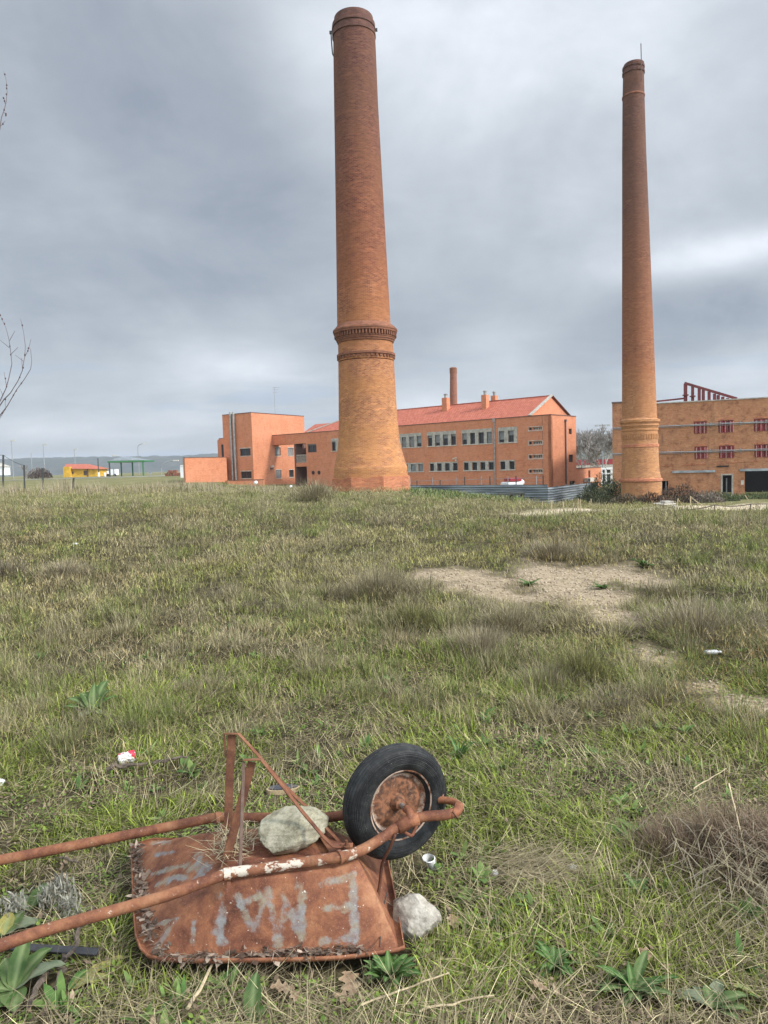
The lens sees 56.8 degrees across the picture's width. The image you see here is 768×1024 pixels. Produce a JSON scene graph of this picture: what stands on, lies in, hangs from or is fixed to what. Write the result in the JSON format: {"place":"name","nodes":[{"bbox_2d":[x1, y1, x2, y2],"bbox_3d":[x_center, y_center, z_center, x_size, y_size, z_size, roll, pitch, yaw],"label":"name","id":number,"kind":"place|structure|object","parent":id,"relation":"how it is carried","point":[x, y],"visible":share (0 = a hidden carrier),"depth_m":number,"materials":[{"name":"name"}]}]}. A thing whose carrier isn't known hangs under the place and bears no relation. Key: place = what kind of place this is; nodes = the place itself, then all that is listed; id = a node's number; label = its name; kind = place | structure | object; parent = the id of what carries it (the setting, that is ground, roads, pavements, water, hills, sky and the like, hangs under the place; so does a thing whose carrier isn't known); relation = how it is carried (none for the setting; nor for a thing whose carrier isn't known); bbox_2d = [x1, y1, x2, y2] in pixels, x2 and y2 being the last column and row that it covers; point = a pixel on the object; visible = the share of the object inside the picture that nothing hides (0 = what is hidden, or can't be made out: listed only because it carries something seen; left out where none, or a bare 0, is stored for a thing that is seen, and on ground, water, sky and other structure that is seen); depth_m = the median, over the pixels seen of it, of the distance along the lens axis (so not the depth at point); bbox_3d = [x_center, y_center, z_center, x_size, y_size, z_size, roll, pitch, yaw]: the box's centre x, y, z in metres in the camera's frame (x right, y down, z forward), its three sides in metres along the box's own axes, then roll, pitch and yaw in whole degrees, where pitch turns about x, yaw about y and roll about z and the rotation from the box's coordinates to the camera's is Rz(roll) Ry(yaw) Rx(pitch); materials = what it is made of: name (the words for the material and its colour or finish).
{"place":"outdoors","nodes":[
{"label":"outdoors","id":0,"kind":"place"},
{"bbox_2d":[0,475,164,480],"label":"road","id":1,"kind":"structure","parent":0,"point":[94,477],"depth_m":169.92,"materials":[{"name":"asphalt"}]},
{"bbox_2d":[0,453,217,476],"bbox_3d":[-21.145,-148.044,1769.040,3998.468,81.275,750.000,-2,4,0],"label":"hills","id":2,"kind":"structure","parent":0,"point":[54,465],"depth_m":1684.14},
{"bbox_2d":[0,471,767,1023],"bbox_3d":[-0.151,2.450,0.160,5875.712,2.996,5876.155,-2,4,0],"label":"ground","id":3,"kind":"structure","parent":0,"point":[124,479],"depth_m":5.19,"materials":[{"name":"soil"}]},
{"bbox_2d":[0,463,10,474],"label":"white cabin","id":4,"kind":"object","parent":3,"relation":"on","point":[6,469],"visible":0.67,"depth_m":150.78,"materials":[{"name":"metal"}]},
{"bbox_2d":[0,73,31,416],"bbox_3d":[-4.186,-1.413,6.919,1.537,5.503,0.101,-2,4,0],"label":"young tree","id":5,"kind":"object","parent":3,"relation":"on","point":[2,412],"visible":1,"depth_m":6.91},
{"bbox_2d":[0,555,34,580],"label":"dry bush","id":6,"kind":"object","parent":3,"relation":"on","point":[7,563],"visible":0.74,"depth_m":10.77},
{"bbox_2d":[0,910,40,935],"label":"dock plant","id":7,"kind":"object","parent":3,"relation":"on","point":[12,926],"visible":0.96,"depth_m":2.50,"materials":[{"name":"green plant"}]},
{"bbox_2d":[0,942,65,1011],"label":"dock plant","id":8,"kind":"object","parent":3,"relation":"on","point":[17,964],"visible":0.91,"depth_m":2.23,"materials":[{"name":"green plant"}]},
{"bbox_2d":[17,883,51,910],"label":"dock plant","id":9,"kind":"object","parent":3,"relation":"on","point":[32,898],"visible":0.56,"depth_m":2.63,"materials":[{"name":"green plant"}]},
{"bbox_2d":[26,970,48,1007],"bbox_3d":[-1.054,1.450,2.160,0.025,0.036,0.176,-2,4,-9],"label":"stick","id":10,"kind":"object","parent":3,"relation":"on","point":[39,983],"visible":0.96,"depth_m":2.16,"materials":[{"name":"brown wood"}]},
{"bbox_2d":[2,455,74,489],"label":"wire fence","id":11,"kind":"object","parent":3,"relation":"on","point":[23,473],"visible":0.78,"depth_m":43.95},
{"bbox_2d":[27,468,52,478],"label":"shrub","id":12,"kind":"object","parent":3,"relation":"on","point":[35,475],"visible":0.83,"depth_m":198.49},
{"bbox_2d":[0,872,91,918],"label":"withered herb","id":13,"kind":"object","parent":3,"relation":"on","point":[63,898],"visible":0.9,"depth_m":2.57,"materials":[{"name":"plant"}]},
{"bbox_2d":[6,943,98,956],"bbox_3d":[-1.129,1.435,2.335,0.398,0.026,0.025,-1,4,6],"label":"plastic strip","id":14,"kind":"object","parent":3,"relation":"on","point":[84,951],"visible":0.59,"depth_m":2.32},
{"bbox_2d":[53,953,66,989],"bbox_3d":[-1.016,1.445,2.232,0.040,0.029,0.173,-3,4,-22],"label":"stick","id":15,"kind":"object","parent":3,"relation":"on","point":[63,969],"visible":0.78,"depth_m":2.24,"materials":[{"name":"brown wood"}]},
{"bbox_2d":[24,556,101,582],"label":"dry bush","id":16,"kind":"object","parent":3,"relation":"on","point":[56,569],"visible":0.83,"depth_m":10.67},
{"bbox_2d":[59,856,79,862],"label":"stick","id":17,"kind":"object","parent":3,"relation":"on","point":[67,858],"visible":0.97,"depth_m":2.87,"materials":[{"name":"brown wood"}]},
{"bbox_2d":[63,905,93,959],"bbox_3d":[-1.035,1.429,2.415,0.033,0.030,0.286,-2,4,-9],"label":"stick","id":18,"kind":"object","parent":3,"relation":"on","point":[77,943],"visible":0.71,"depth_m":2.37,"materials":[{"name":"brown wood"}]},
{"bbox_2d":[63,464,108,476],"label":"yellow house","id":19,"kind":"structure","parent":3,"relation":"on","point":[79,470],"depth_m":249.46,"materials":[{"name":"paint"}]},
{"bbox_2d":[63,680,117,715],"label":"dock plant","id":20,"kind":"object","parent":3,"relation":"on","point":[84,701],"visible":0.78,"depth_m":4.78,"materials":[{"name":"green plant"}]},
{"bbox_2d":[67,955,126,990],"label":"dock plant","id":21,"kind":"object","parent":3,"relation":"on","point":[72,984],"visible":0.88,"depth_m":2.24,"materials":[{"name":"green plant"}]},
{"bbox_2d":[106,469,118,475],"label":"box truck","id":22,"kind":"object","parent":3,"relation":"on","point":[116,472],"visible":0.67,"depth_m":234.49,"materials":[{"name":"white paint"}]},
{"bbox_2d":[117,750,136,763],"bbox_3d":[-1.398,1.338,3.866,0.097,0.075,0.069,-3,4,-21],"label":"crushed can","id":23,"kind":"object","parent":3,"relation":"on","point":[127,754],"visible":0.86,"depth_m":3.85,"materials":[{"name":"metal"}]},
{"bbox_2d":[106,762,147,771],"bbox_3d":[-1.359,1.336,3.756,0.209,0.037,0.036,-3,4,-22],"label":"stick","id":24,"kind":"object","parent":3,"relation":"on","point":[122,766],"visible":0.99,"depth_m":3.75,"materials":[{"name":"brown wood"}]},
{"bbox_2d":[107,457,153,476],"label":"canopy","id":25,"kind":"object","parent":3,"relation":"on","point":[134,459],"visible":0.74,"depth_m":205.47,"materials":[{"name":"metal"}]},
{"bbox_2d":[0,475,327,497],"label":"tall weeds","id":26,"kind":"object","parent":3,"relation":"on","point":[65,489],"visible":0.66,"depth_m":39.74,"materials":[{"name":"plant"}]},
{"bbox_2d":[152,756,187,764],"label":"stick","id":27,"kind":"object","parent":3,"relation":"on","point":[164,761],"visible":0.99,"depth_m":3.83,"materials":[{"name":"brown wood"}]},
{"bbox_2d":[164,470,179,475],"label":"brick stack","id":28,"kind":"object","parent":3,"relation":"on","point":[172,472],"visible":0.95,"depth_m":149.34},
{"bbox_2d":[164,675,203,696],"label":"dry bush","id":29,"kind":"object","parent":3,"relation":"on","point":[183,688],"visible":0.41,"depth_m":5.17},
{"bbox_2d":[187,964,212,1009],"bbox_3d":[-0.546,1.427,2.194,0.019,0.021,0.271,-1,4,8],"label":"stick","id":30,"kind":"object","parent":3,"relation":"on","point":[201,986],"visible":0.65,"depth_m":2.13,"materials":[{"name":"brown wood"}]},
{"bbox_2d":[0,733,463,963],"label":"wheelbarrow","id":31,"kind":"object","parent":3,"relation":"on","point":[330,888],"visible":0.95,"depth_m":2.35,"materials":[{"name":"metal"}]},
{"bbox_2d":[183,809,261,863],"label":"straw wisps","id":32,"kind":"object","parent":31,"relation":"on","point":[237,838],"visible":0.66,"depth_m":2.48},
{"bbox_2d":[258,805,328,854],"bbox_3d":[-0.318,1.113,2.490,0.246,0.138,0.184,-2,4,0],"label":"stone","id":33,"kind":"object","parent":31,"relation":"on","point":[286,830],"visible":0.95,"depth_m":2.44,"materials":[{"name":"stone"}]},
{"bbox_2d":[124,839,377,972],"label":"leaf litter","id":34,"kind":"object","parent":3,"relation":"on","point":[206,953],"visible":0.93,"depth_m":2.25,"materials":[{"name":"plant"}]},
{"bbox_2d":[243,972,269,1021],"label":"dock plant","id":35,"kind":"object","parent":3,"relation":"on","point":[255,996],"visible":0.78,"depth_m":2.08,"materials":[{"name":"green plant"}]},
{"bbox_2d":[270,979,294,993],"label":"oak leaf","id":36,"kind":"object","parent":3,"relation":"on","point":[279,985],"visible":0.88,"depth_m":2.16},
{"bbox_2d":[266,784,299,794],"bbox_3d":[-0.499,1.375,3.524,0.165,0.028,0.066,-2,4,0],"label":"shoe sole","id":37,"kind":"object","parent":3,"relation":"on","point":[280,789],"visible":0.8,"depth_m":3.51,"materials":[{"name":"beige rubber"}]},
{"bbox_2d":[289,991,300,1002],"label":"oak leaf","id":38,"kind":"object","parent":3,"relation":"on","point":[294,996],"visible":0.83,"depth_m":2.12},
{"bbox_2d":[287,475,338,501],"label":"dry bush","id":39,"kind":"object","parent":3,"relation":"on","point":[315,492],"visible":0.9,"depth_m":30.04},
{"bbox_2d":[335,989,357,1005],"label":"oak leaf","id":40,"kind":"object","parent":3,"relation":"on","point":[343,992],"visible":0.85,"depth_m":2.11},
{"bbox_2d":[338,971,361,994],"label":"oak leaf","id":41,"kind":"object","parent":3,"relation":"on","point":[344,979],"visible":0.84,"depth_m":2.17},
{"bbox_2d":[329,7,409,491],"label":"brick chimney","id":42,"kind":"object","parent":3,"relation":"on","point":[369,453],"visible":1,"depth_m":40.86,"materials":[{"name":"brick"}]},
{"bbox_2d":[325,558,436,606],"bbox_3d":[-0.046,0.829,8.654,1.588,0.538,1.522,-2,4,0],"label":"dry bush","id":43,"kind":"object","parent":3,"relation":"on","point":[380,581],"visible":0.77,"depth_m":8.52,"materials":[{"name":"plant"}]},
{"bbox_2d":[0,481,767,1023],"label":"dry grass","id":44,"kind":"structure","parent":3,"relation":"on","point":[352,1011],"depth_m":3.94,"materials":[{"name":"plant"}]},
{"bbox_2d":[0,481,767,764],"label":"weeds","id":45,"kind":"object","parent":3,"relation":"on","point":[362,609],"visible":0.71,"depth_m":7.02,"materials":[{"name":"plant"}]},
{"bbox_2d":[362,950,420,993],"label":"leafy weed","id":46,"kind":"object","parent":3,"relation":"on","point":[397,960],"visible":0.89,"depth_m":2.19,"materials":[{"name":"green plant"}]},
{"bbox_2d":[183,390,600,486],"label":"brick building","id":47,"kind":"structure","parent":3,"relation":"on","point":[525,439],"depth_m":90.44,"materials":[{"name":"brick"}]},
{"bbox_2d":[240,448,250,455],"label":"window","id":48,"kind":"structure","parent":47,"relation":"in","point":[244,452],"depth_m":107.77,"materials":[{"name":"grey glass"}]},
{"bbox_2d":[241,471,251,477],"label":"window","id":49,"kind":"structure","parent":47,"relation":"in","point":[245,474],"depth_m":108.00,"materials":[{"name":"grey glass"}]},
{"bbox_2d":[308,444,316,452],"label":"window","id":50,"kind":"structure","parent":47,"relation":"in","point":[311,447],"depth_m":105.06,"materials":[{"name":"grey glass"}]},
{"bbox_2d":[479,432,483,443],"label":"window","id":51,"kind":"structure","parent":47,"relation":"in","point":[481,434],"depth_m":85.85,"materials":[{"name":"grey glass"}]},
{"bbox_2d":[509,430,513,441],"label":"window","id":52,"kind":"structure","parent":47,"relation":"in","point":[511,433],"depth_m":83.13,"materials":[{"name":"grey glass"}]},
{"bbox_2d":[28,620,767,1023],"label":"rosette weeds","id":53,"kind":"object","parent":3,"relation":"on","point":[58,996],"visible":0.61,"depth_m":2.91,"materials":[{"name":"green plant"}]},
{"bbox_2d":[360,972,449,1005],"bbox_3d":[0.065,1.418,2.115,0.288,0.013,0.011,-3,4,-23],"label":"stick","id":54,"kind":"object","parent":3,"relation":"on","point":[389,994],"visible":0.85,"depth_m":2.11,"materials":[{"name":"brown wood"}]},
{"bbox_2d":[371,595,446,634],"bbox_3d":[0.274,0.996,7.104,0.969,0.372,0.979,-2,4,0],"label":"dry bush","id":55,"kind":"object","parent":3,"relation":"on","point":[411,613],"visible":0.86,"depth_m":7.01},
{"bbox_2d":[392,893,441,941],"bbox_3d":[0.099,1.383,2.430,0.142,0.160,0.180,-5,5,-41],"label":"stone","id":56,"kind":"object","parent":3,"relation":"on","point":[418,914],"visible":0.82,"depth_m":2.38,"materials":[{"name":"white stone"}]},
{"bbox_2d":[422,854,435,870],"bbox_3d":[0.181,1.380,2.792,0.060,0.056,0.049,-2,4,0],"label":"plastic cup","id":57,"kind":"object","parent":3,"relation":"on","point":[427,858],"visible":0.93,"depth_m":2.79,"materials":[{"name":"white paint"}]},
{"bbox_2d":[450,367,456,404],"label":"brick chimney","id":58,"kind":"object","parent":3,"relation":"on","point":[453,385],"visible":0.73,"depth_m":138.12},
{"bbox_2d":[448,914,459,927],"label":"oak leaf","id":59,"kind":"object","parent":3,"relation":"on","point":[454,918],"visible":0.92,"depth_m":2.45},
{"bbox_2d":[419,995,493,1012],"bbox_3d":[0.210,1.421,2.054,0.228,0.011,0.014,-2,4,-10],"label":"stick","id":60,"kind":"object","parent":3,"relation":"on","point":[437,1005],"visible":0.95,"depth_m":2.05,"materials":[{"name":"brown wood"}]},
{"bbox_2d":[448,736,475,759],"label":"leafy weed","id":61,"kind":"object","parent":3,"relation":"on","point":[459,751],"visible":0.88,"depth_m":3.86,"materials":[{"name":"green plant"}]},
{"bbox_2d":[409,486,523,501],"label":"undergrowth","id":62,"kind":"object","parent":3,"relation":"on","point":[429,491],"visible":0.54,"depth_m":35.06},
{"bbox_2d":[435,620,524,663],"bbox_3d":[0.798,1.046,5.989,0.899,0.322,0.971,-2,4,0],"label":"grass clump","id":63,"kind":"object","parent":3,"relation":"on","point":[483,641],"visible":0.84,"depth_m":5.94,"materials":[{"name":"plant"}]},
{"bbox_2d":[416,475,543,484],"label":"fence","id":64,"kind":"object","parent":3,"relation":"on","point":[515,478],"visible":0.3,"depth_m":66.64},
{"bbox_2d":[410,476,597,504],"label":"metal hoarding","id":65,"kind":"object","parent":3,"relation":"on","point":[549,494],"visible":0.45,"depth_m":63.79,"materials":[{"name":"metal"}]},
{"bbox_2d":[498,492,524,498],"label":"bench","id":66,"kind":"object","parent":3,"relation":"on","point":[515,493],"visible":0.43,"depth_m":49.55,"materials":[{"name":"grey wood"}]},
{"bbox_2d":[464,594,559,636],"bbox_3d":[1.226,0.958,6.756,0.924,0.402,0.945,-5,5,-43],"label":"dry bush","id":67,"kind":"object","parent":3,"relation":"on","point":[520,623],"visible":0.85,"depth_m":6.67,"materials":[{"name":"plant"}]},
{"bbox_2d":[501,478,522,484],"bbox_3d":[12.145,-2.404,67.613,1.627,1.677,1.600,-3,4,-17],"label":"parked van","id":68,"kind":"object","parent":3,"relation":"on","point":[509,482],"visible":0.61,"depth_m":66.95,"materials":[{"name":"white paint"}]},
{"bbox_2d":[518,578,540,586],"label":"leafy weed","id":69,"kind":"object","parent":3,"relation":"on","point":[527,583],"visible":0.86,"depth_m":9.29,"materials":[{"name":"green plant"}]},
{"bbox_2d":[423,826,641,904],"bbox_3d":[0.618,1.364,2.704,0.836,0.134,0.562,-3,4,-23],"label":"straw heap","id":70,"kind":"object","parent":3,"relation":"on","point":[551,862],"visible":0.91,"depth_m":2.73,"materials":[{"name":"plant"}]},
{"bbox_2d":[530,979,546,990],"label":"oak leaf","id":71,"kind":"object","parent":3,"relation":"on","point":[539,987],"visible":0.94,"depth_m":2.14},
{"bbox_2d":[500,657,596,695],"bbox_3d":[1.171,1.163,5.084,0.712,0.265,0.713,-2,4,0],"label":"grass clump","id":72,"kind":"object","parent":3,"relation":"on","point":[553,675],"visible":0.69,"depth_m":5.08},
{"bbox_2d":[513,533,592,562],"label":"dry bush","id":73,"kind":"object","parent":3,"relation":"on","point":[555,549],"visible":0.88,"depth_m":11.46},
{"bbox_2d":[533,940,581,978],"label":"leafy weed","id":74,"kind":"object","parent":3,"relation":"on","point":[550,954],"visible":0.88,"depth_m":2.25,"materials":[{"name":"green plant"}]},
{"bbox_2d":[564,498,586,505],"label":"shrub","id":75,"kind":"object","parent":3,"relation":"on","point":[567,500],"visible":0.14,"depth_m":57.76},
{"bbox_2d":[576,438,587,467],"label":"plane tree","id":76,"kind":"object","parent":3,"relation":"on","point":[578,445],"visible":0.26,"depth_m":127.50,"materials":[{"name":"grey plant"}]},
{"bbox_2d":[540,636,625,686],"bbox_3d":[1.466,1.095,5.263,0.742,0.331,0.760,-2,4,0],"label":"grass tuft","id":77,"kind":"object","parent":3,"relation":"on","point":[580,663],"visible":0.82,"depth_m":5.22,"materials":[{"name":"plant"}]},
{"bbox_2d":[576,430,594,466],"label":"plane tree","id":78,"kind":"object","parent":3,"relation":"on","point":[585,449],"visible":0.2,"depth_m":128.32,"materials":[{"name":"grey plant"}]},
{"bbox_2d":[576,424,606,466],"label":"plane tree","id":79,"kind":"object","parent":3,"relation":"on","point":[593,446],"visible":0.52,"depth_m":117.72,"materials":[{"name":"grey plant"}]},
{"bbox_2d":[573,484,612,504],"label":"shrub","id":80,"kind":"object","parent":3,"relation":"on","point":[598,494],"visible":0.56,"depth_m":59.80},
{"bbox_2d":[576,459,612,472],"bbox_3d":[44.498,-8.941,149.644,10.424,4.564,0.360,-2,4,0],"label":"building","id":81,"kind":"structure","parent":3,"relation":"on","point":[609,463],"depth_m":149.45,"materials":[{"name":"concrete"}]},
{"bbox_2d":[577,427,612,466],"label":"plane tree","id":82,"kind":"object","parent":3,"relation":"on","point":[605,442],"visible":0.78,"depth_m":112.20,"materials":[{"name":"grey plant"}]},
{"bbox_2d":[582,467,620,502],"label":"shrub","id":83,"kind":"object","parent":3,"relation":"on","point":[611,485],"visible":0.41,"depth_m":62.72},
{"bbox_2d":[601,467,612,483],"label":"white shelter","id":84,"kind":"object","parent":3,"relation":"on","point":[604,470],"visible":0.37,"depth_m":100.02,"materials":[{"name":"paint"}]},
{"bbox_2d":[609,493,647,505],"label":"shrub","id":85,"kind":"object","parent":3,"relation":"on","point":[622,499],"visible":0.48,"depth_m":55.78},
{"bbox_2d":[623,872,648,896],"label":"leafy weed","id":86,"kind":"object","parent":3,"relation":"on","point":[635,882],"visible":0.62,"depth_m":2.63,"materials":[{"name":"green plant"}]},
{"bbox_2d":[595,949,677,1006],"bbox_3d":[0.754,1.399,2.137,0.261,0.094,0.201,-2,4,0],"label":"leafy weed","id":87,"kind":"object","parent":3,"relation":"on","point":[640,964],"visible":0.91,"depth_m":2.13,"materials":[{"name":"green plant"}]},
{"bbox_2d":[620,44,662,502],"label":"brick chimney","id":88,"kind":"object","parent":3,"relation":"on","point":[640,470],"visible":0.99,"depth_m":58.13,"materials":[{"name":"brick"}]},
{"bbox_2d":[631,558,657,566],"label":"leafy weed","id":89,"kind":"object","parent":3,"relation":"on","point":[642,564],"visible":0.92,"depth_m":10.36,"materials":[{"name":"green plant"}]},
{"bbox_2d":[636,491,675,505],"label":"shrub","id":90,"kind":"object","parent":3,"relation":"on","point":[659,498],"visible":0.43,"depth_m":55.75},
{"bbox_2d":[573,774,767,951],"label":"dry bush","id":91,"kind":"object","parent":3,"relation":"on","point":[727,831],"visible":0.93,"depth_m":2.75,"materials":[{"name":"plant"}]},
{"bbox_2d":[728,783,753,885],"bbox_3d":[1.387,1.238,2.765,0.008,0.152,0.507,-1,4,17],"label":"stick","id":92,"kind":"object","parent":91,"relation":"on","point":[738,824],"visible":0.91,"depth_m":2.81,"materials":[{"name":"brown wood"}]},
{"bbox_2d":[661,483,700,502],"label":"shrub","id":93,"kind":"object","parent":3,"relation":"on","point":[668,494],"visible":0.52,"depth_m":58.72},
{"bbox_2d":[606,586,767,649],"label":"dry bush","id":94,"kind":"object","parent":3,"relation":"on","point":[702,621],"visible":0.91,"depth_m":6.40,"materials":[{"name":"plant"}]},
{"bbox_2d":[612,382,767,495],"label":"warehouse","id":95,"kind":"structure","parent":3,"relation":"on","point":[718,444],"depth_m":68.89,"materials":[{"name":"brick"}]},
{"bbox_2d":[686,489,725,502],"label":"shrub","id":96,"kind":"object","parent":3,"relation":"on","point":[714,497],"visible":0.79,"depth_m":57.68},
{"bbox_2d":[675,979,748,1018],"bbox_3d":[0.967,1.422,2.093,0.195,0.057,0.137,0,4,29],"label":"leafy weed","id":97,"kind":"object","parent":3,"relation":"on","point":[730,995],"visible":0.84,"depth_m":2.07,"materials":[{"name":"green plant"}]},
{"bbox_2d":[704,650,721,654],"bbox_3d":[2.635,1.120,5.689,0.156,0.044,0.036,-3,4,-17],"label":"plastic bottle","id":98,"kind":"object","parent":3,"relation":"on","point":[715,651],"visible":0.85,"depth_m":5.67,"materials":[{"name":"white paint"}]},
{"bbox_2d":[710,491,740,500],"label":"shrub","id":99,"kind":"object","parent":3,"relation":"on","point":[727,497],"visible":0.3,"depth_m":59.67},
{"bbox_2d":[734,981,750,992],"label":"oak leaf","id":100,"kind":"object","parent":3,"relation":"on","point":[737,985],"visible":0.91,"depth_m":2.10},
{"bbox_2d":[724,491,767,498],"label":"shrub","id":101,"kind":"object","parent":3,"relation":"on","point":[764,495],"visible":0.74,"depth_m":61.55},
{"bbox_2d":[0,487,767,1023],"bbox_3d":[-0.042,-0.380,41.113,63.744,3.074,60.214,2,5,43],"label":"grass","id":102,"kind":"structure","parent":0,"point":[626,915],"depth_m":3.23,"materials":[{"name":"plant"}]},
{"bbox_2d":[0,0,767,458],"label":"sky","id":103,"kind":"structure","parent":0,"point":[168,198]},
{"bbox_2d":[414,557,765,703],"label":"gravel","id":104,"kind":"structure","parent":0,"point":[585,604],"depth_m":9.23,"materials":[{"name":"gravel"}]},
{"bbox_2d":[576,434,612,459],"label":"hillside","id":105,"kind":"structure","parent":0,"point":[605,453],"depth_m":532.46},
{"bbox_3d":[11.557,-0.081,24.844,0.051,0.337,0.045,-2,4,0],"label":"wooden stake","id":106,"kind":"object","parent":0,"visible":0},
{"bbox_2d":[680,503,766,509],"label":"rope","id":107,"kind":"object","parent":106,"relation":"attached to","point":[725,506],"visible":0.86,"depth_m":25.02,"materials":[{"name":"beige fabric"}]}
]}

